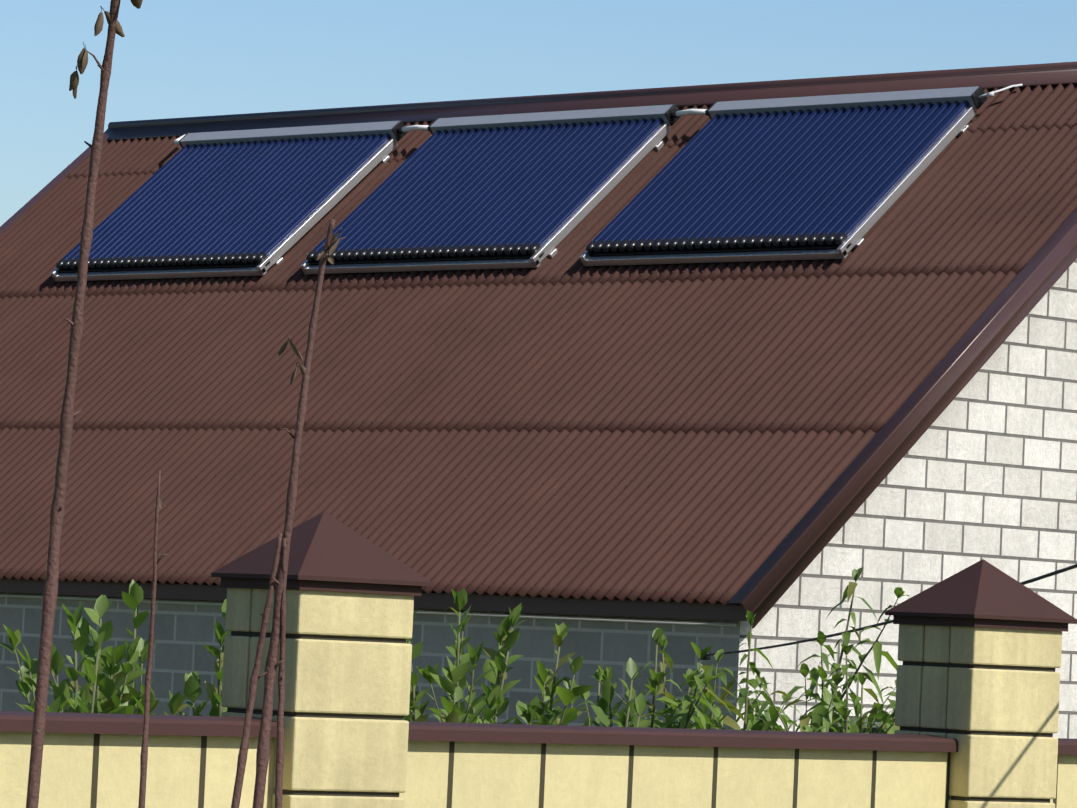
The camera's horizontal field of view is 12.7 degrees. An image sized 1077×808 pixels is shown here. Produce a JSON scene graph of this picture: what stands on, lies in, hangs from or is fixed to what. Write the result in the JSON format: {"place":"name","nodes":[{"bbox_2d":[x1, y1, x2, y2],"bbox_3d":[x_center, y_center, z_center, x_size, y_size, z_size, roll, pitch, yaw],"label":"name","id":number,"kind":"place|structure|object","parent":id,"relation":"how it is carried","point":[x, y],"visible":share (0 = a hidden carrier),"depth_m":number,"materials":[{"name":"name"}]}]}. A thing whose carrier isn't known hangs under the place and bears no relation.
{"place":"outdoors","nodes":[
{"label":"outdoors","id":0,"kind":"place"},
{"bbox_2d":[5,577,467,593],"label":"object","id":1,"kind":"structure","parent":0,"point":[423,591],"depth_m":41.40,"materials":[{"name":"metal"}]},
{"bbox_2d":[0,0,1076,225],"label":"sky","id":2,"kind":"structure","parent":0,"point":[174,58],"materials":[{"name":"blue"}]},
{"bbox_2d":[474,592,740,603],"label":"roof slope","id":3,"kind":"structure","parent":0,"point":[506,594],"depth_m":43.17,"materials":[{"name":"brown metal"}]},
{"bbox_2d":[0,133,108,235],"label":"rake trim","id":4,"kind":"structure","parent":3,"relation":"attached to","point":[43,192],"depth_m":40.45,"materials":[{"name":"metal"}]},
{"bbox_2d":[701,564,1076,659],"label":"overhead cable","id":5,"kind":"object","parent":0,"point":[708,655],"visible":0.62,"depth_m":23.95,"materials":[{"name":"black rubber"}]},
{"label":"ground","id":6,"kind":"structure","parent":0,"visible":0},
{"bbox_2d":[0,601,145,713],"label":"shrub","id":7,"kind":"object","parent":6,"relation":"on","point":[118,700],"visible":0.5,"depth_m":16.11,"materials":[{"name":"green plant"}]},
{"bbox_2d":[34,625,125,713],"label":"shrub","id":8,"kind":"object","parent":6,"relation":"on","point":[61,693],"visible":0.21,"depth_m":15.66,"materials":[{"name":"green plant"}]},
{"bbox_2d":[26,0,142,807],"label":"plant stalk","id":9,"kind":"object","parent":6,"relation":"on","point":[50,591],"visible":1,"depth_m":11.53,"materials":[{"name":"brown plant"}]},
{"bbox_2d":[47,595,155,714],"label":"shrub","id":10,"kind":"object","parent":6,"relation":"on","point":[102,605],"visible":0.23,"depth_m":16.95,"materials":[{"name":"green plant"}]},
{"bbox_2d":[19,579,222,715],"bbox_3d":[-1.449,2.055,17.201,0.872,2.865,0.458,4,-3,-21],"label":"shrub","id":11,"kind":"object","parent":6,"relation":"on","point":[133,598],"visible":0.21,"depth_m":17.24,"materials":[{"name":"green plant"}]},
{"bbox_2d":[138,470,167,807],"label":"plant stalk","id":12,"kind":"object","parent":6,"relation":"on","point":[144,752],"visible":1,"depth_m":11.55,"materials":[{"name":"brown plant"}]},
{"bbox_2d":[178,671,208,715],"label":"shrub","id":13,"kind":"object","parent":6,"relation":"on","point":[192,691],"visible":0.15,"depth_m":16.74,"materials":[{"name":"green plant"}]},
{"bbox_2d":[231,533,281,807],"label":"plant stalk","id":14,"kind":"object","parent":6,"relation":"on","point":[244,745],"visible":1,"depth_m":11.56,"materials":[{"name":"brown plant"}]},
{"bbox_2d":[275,538,286,807],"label":"plant stalk","id":15,"kind":"object","parent":6,"relation":"on","point":[279,748],"visible":0.98,"depth_m":11.56,"materials":[{"name":"brown plant"}]},
{"bbox_2d":[252,219,345,807],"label":"plant stalk","id":16,"kind":"object","parent":6,"relation":"on","point":[263,745],"visible":1,"depth_m":11.57,"materials":[{"name":"brown plant"}]},
{"bbox_2d":[203,599,420,716],"bbox_3d":[-0.900,2.071,16.571,0.712,2.821,0.573,0,-4,44],"label":"shrub","id":17,"kind":"object","parent":6,"relation":"on","point":[220,635],"visible":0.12,"depth_m":16.58,"materials":[{"name":"green plant"}]},
{"bbox_2d":[221,588,413,807],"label":"fence post","id":18,"kind":"object","parent":6,"relation":"on","point":[348,657],"visible":0.62,"depth_m":13.34,"materials":[{"name":"yellow"}]},
{"bbox_2d":[211,511,431,595],"bbox_3d":[-0.602,0.411,13.505,0.444,0.225,0.444,-1,-5,54],"label":"pillar cap","id":19,"kind":"object","parent":18,"relation":"on","point":[328,552],"visible":0.84,"depth_m":13.39,"materials":[{"name":"brown metal"}]},
{"bbox_2d":[0,592,739,729],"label":"front wall","id":20,"kind":"structure","parent":6,"relation":"on","point":[183,633],"depth_m":31.40,"materials":[{"name":"white brick"}]},
{"bbox_2d":[0,593,736,626],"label":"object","id":21,"kind":"structure","parent":20,"relation":"attached to","point":[636,620],"depth_m":31.18,"materials":[{"name":"grey"}]},
{"bbox_2d":[0,578,746,620],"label":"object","id":22,"kind":"structure","parent":20,"relation":"attached to","point":[654,609],"depth_m":31.08,"materials":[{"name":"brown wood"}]},
{"bbox_2d":[0,427,880,605],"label":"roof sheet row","id":23,"kind":"object","parent":22,"relation":"attached to","point":[753,507],"visible":0.83,"depth_m":32.46,"materials":[{"name":"brown metal"}]},
{"bbox_2d":[0,270,1020,433],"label":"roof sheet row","id":24,"kind":"object","parent":23,"relation":"on","point":[888,344],"visible":0.79,"depth_m":33.99,"materials":[{"name":"brown metal"}]},
{"bbox_2d":[0,124,1076,298],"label":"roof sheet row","id":25,"kind":"object","parent":24,"relation":"on","point":[1035,191],"visible":0.38,"depth_m":33.74,"materials":[{"name":"brown metal"}]},
{"bbox_2d":[51,120,407,281],"bbox_3d":[-2.466,-1.601,38.354,2.490,1.343,1.496,0,-4,44],"label":"solar collector frame","id":26,"kind":"object","parent":25,"relation":"on","point":[274,257],"visible":0.62,"depth_m":37.99,"materials":[{"name":"silver metal"}]},
{"bbox_2d":[56,133,390,268],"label":"solar collector tubes","id":27,"kind":"object","parent":26,"relation":"attached to","point":[254,201],"visible":0.98,"depth_m":38.22},
{"bbox_2d":[301,104,680,273],"bbox_3d":[-0.378,-1.605,36.369,2.490,1.343,1.496,0,-4,44],"label":"solar collector frame","id":28,"kind":"object","parent":25,"relation":"on","point":[565,229],"visible":0.69,"depth_m":36.02,"materials":[{"name":"silver metal"}]},
{"bbox_2d":[306,117,663,261],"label":"solar collector tubes","id":29,"kind":"object","parent":28,"relation":"attached to","point":[526,189],"visible":0.96,"depth_m":36.24},
{"bbox_2d":[67,83,1076,178],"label":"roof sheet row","id":30,"kind":"object","parent":25,"relation":"on","point":[1041,104],"visible":0.08,"depth_m":35.93,"materials":[{"name":"brown metal"}]},
{"bbox_2d":[104,62,1076,139],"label":"ridge cap","id":31,"kind":"object","parent":30,"relation":"on","point":[988,77],"visible":0.83,"depth_m":36.97,"materials":[{"name":"metal"}]},
{"bbox_2d":[174,84,1022,144],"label":"connecting pipes","id":32,"kind":"object","parent":30,"relation":"attached to","point":[673,114],"visible":0.77,"depth_m":35.93,"materials":[{"name":"white metal"}]},
{"bbox_2d":[580,85,986,265],"bbox_3d":[1.715,-1.610,34.378,2.490,1.343,1.496,0,-4,44],"label":"solar collector frame","id":33,"kind":"object","parent":25,"relation":"on","point":[959,126],"visible":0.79,"depth_m":34.05,"materials":[{"name":"silver metal"}]},
{"bbox_2d":[586,100,969,252],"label":"solar collector tubes","id":34,"kind":"object","parent":33,"relation":"attached to","point":[833,175],"visible":0.98,"depth_m":34.26},
{"bbox_2d":[0,117,1071,594],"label":"roof nail caps","id":35,"kind":"object","parent":23,"relation":"on","point":[516,373],"visible":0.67,"depth_m":33.58,"materials":[{"name":"red metal"}]},
{"bbox_2d":[727,208,1076,627],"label":"rake trim","id":36,"kind":"structure","parent":22,"relation":"attached to","point":[821,523],"depth_m":30.74,"materials":[{"name":"metal"}]},
{"bbox_2d":[403,609,499,723],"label":"shrub","id":37,"kind":"object","parent":6,"relation":"on","point":[456,674],"visible":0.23,"depth_m":17.18,"materials":[{"name":"green plant"}]},
{"bbox_2d":[404,588,542,724],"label":"shrub","id":38,"kind":"object","parent":6,"relation":"on","point":[526,714],"visible":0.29,"depth_m":17.73,"materials":[{"name":"green plant"}]},
{"bbox_2d":[409,622,594,724],"bbox_3d":[-0.074,2.168,17.370,0.529,2.780,0.872,0,-4,44],"label":"shrub","id":39,"kind":"object","parent":6,"relation":"on","point":[552,689],"visible":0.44,"depth_m":17.31,"materials":[{"name":"green plant"}]},
{"bbox_2d":[416,603,633,726],"bbox_3d":[-0.209,2.170,18.274,1.117,2.852,0.732,0,-4,44],"label":"shrub","id":40,"kind":"object","parent":6,"relation":"on","point":[506,638],"visible":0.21,"depth_m":18.45,"materials":[{"name":"green plant"}]},
{"bbox_2d":[0,732,1076,807],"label":"fence wall","id":41,"kind":"structure","parent":6,"relation":"on","point":[82,770],"depth_m":14.12,"materials":[{"name":"yellow concrete"}]},
{"bbox_2d":[0,711,1076,754],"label":"fence coping","id":42,"kind":"object","parent":41,"relation":"on","point":[60,722],"visible":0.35,"depth_m":14.12,"materials":[{"name":"brown metal"}]},
{"bbox_2d":[590,658,654,726],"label":"shrub","id":43,"kind":"object","parent":6,"relation":"on","point":[602,708],"visible":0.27,"depth_m":17.38,"materials":[{"name":"green plant"}]},
{"bbox_2d":[552,627,732,728],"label":"shrub","id":44,"kind":"object","parent":6,"relation":"on","point":[655,687],"visible":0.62,"depth_m":19.07,"materials":[{"name":"green plant"}]},
{"bbox_2d":[590,610,800,730],"bbox_3d":[1.062,2.389,21.994,2.205,2.899,1.344,0,-4,44],"label":"shrub","id":45,"kind":"object","parent":6,"relation":"on","point":[744,693],"visible":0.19,"depth_m":22.43,"materials":[{"name":"green plant"}]},
{"bbox_2d":[533,663,858,732],"bbox_3d":[0.475,2.282,17.787,1.212,2.644,0.889,1,-3,36],"label":"shrub","id":46,"kind":"object","parent":6,"relation":"on","point":[598,674],"visible":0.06,"depth_m":17.99,"materials":[{"name":"green plant"}]},
{"bbox_2d":[581,634,869,729],"bbox_3d":[0.489,2.353,20.448,1.743,2.765,0.773,3,-3,-9],"label":"shrub","id":47,"kind":"object","parent":6,"relation":"on","point":[721,719],"visible":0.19,"depth_m":20.71,"materials":[{"name":"green plant"}]},
{"bbox_2d":[718,644,899,733],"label":"shrub","id":48,"kind":"object","parent":6,"relation":"on","point":[771,714],"visible":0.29,"depth_m":22.20,"materials":[{"name":"green plant"}]},
{"bbox_2d":[804,672,878,732],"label":"shrub","id":49,"kind":"object","parent":6,"relation":"on","point":[844,712],"visible":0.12,"depth_m":20.63,"materials":[{"name":"green plant"}]},
{"bbox_2d":[780,567,909,733],"bbox_3d":[1.665,2.365,23.440,0.936,3.143,1.634,1,-3,24],"label":"shrub","id":50,"kind":"object","parent":6,"relation":"on","point":[828,700],"visible":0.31,"depth_m":23.08,"materials":[{"name":"green plant"}]},
{"bbox_2d":[736,259,1076,738],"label":"gable wall","id":51,"kind":"structure","parent":6,"relation":"on","point":[985,468],"depth_m":31.42,"materials":[{"name":"white brick"}]},
{"bbox_2d":[828,716,890,732],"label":"ground floor window","id":52,"kind":"structure","parent":51,"relation":"attached to","point":[873,729],"depth_m":30.77,"materials":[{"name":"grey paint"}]},
{"bbox_2d":[894,624,1061,807],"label":"fence post","id":53,"kind":"object","parent":6,"relation":"on","point":[987,698],"visible":0.69,"depth_m":15.69,"materials":[{"name":"yellow"}]},
{"bbox_2d":[885,559,1076,631],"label":"pillar cap","id":54,"kind":"object","parent":53,"relation":"on","point":[983,593],"visible":0.93,"depth_m":15.75,"materials":[{"name":"brown metal"}]}
]}

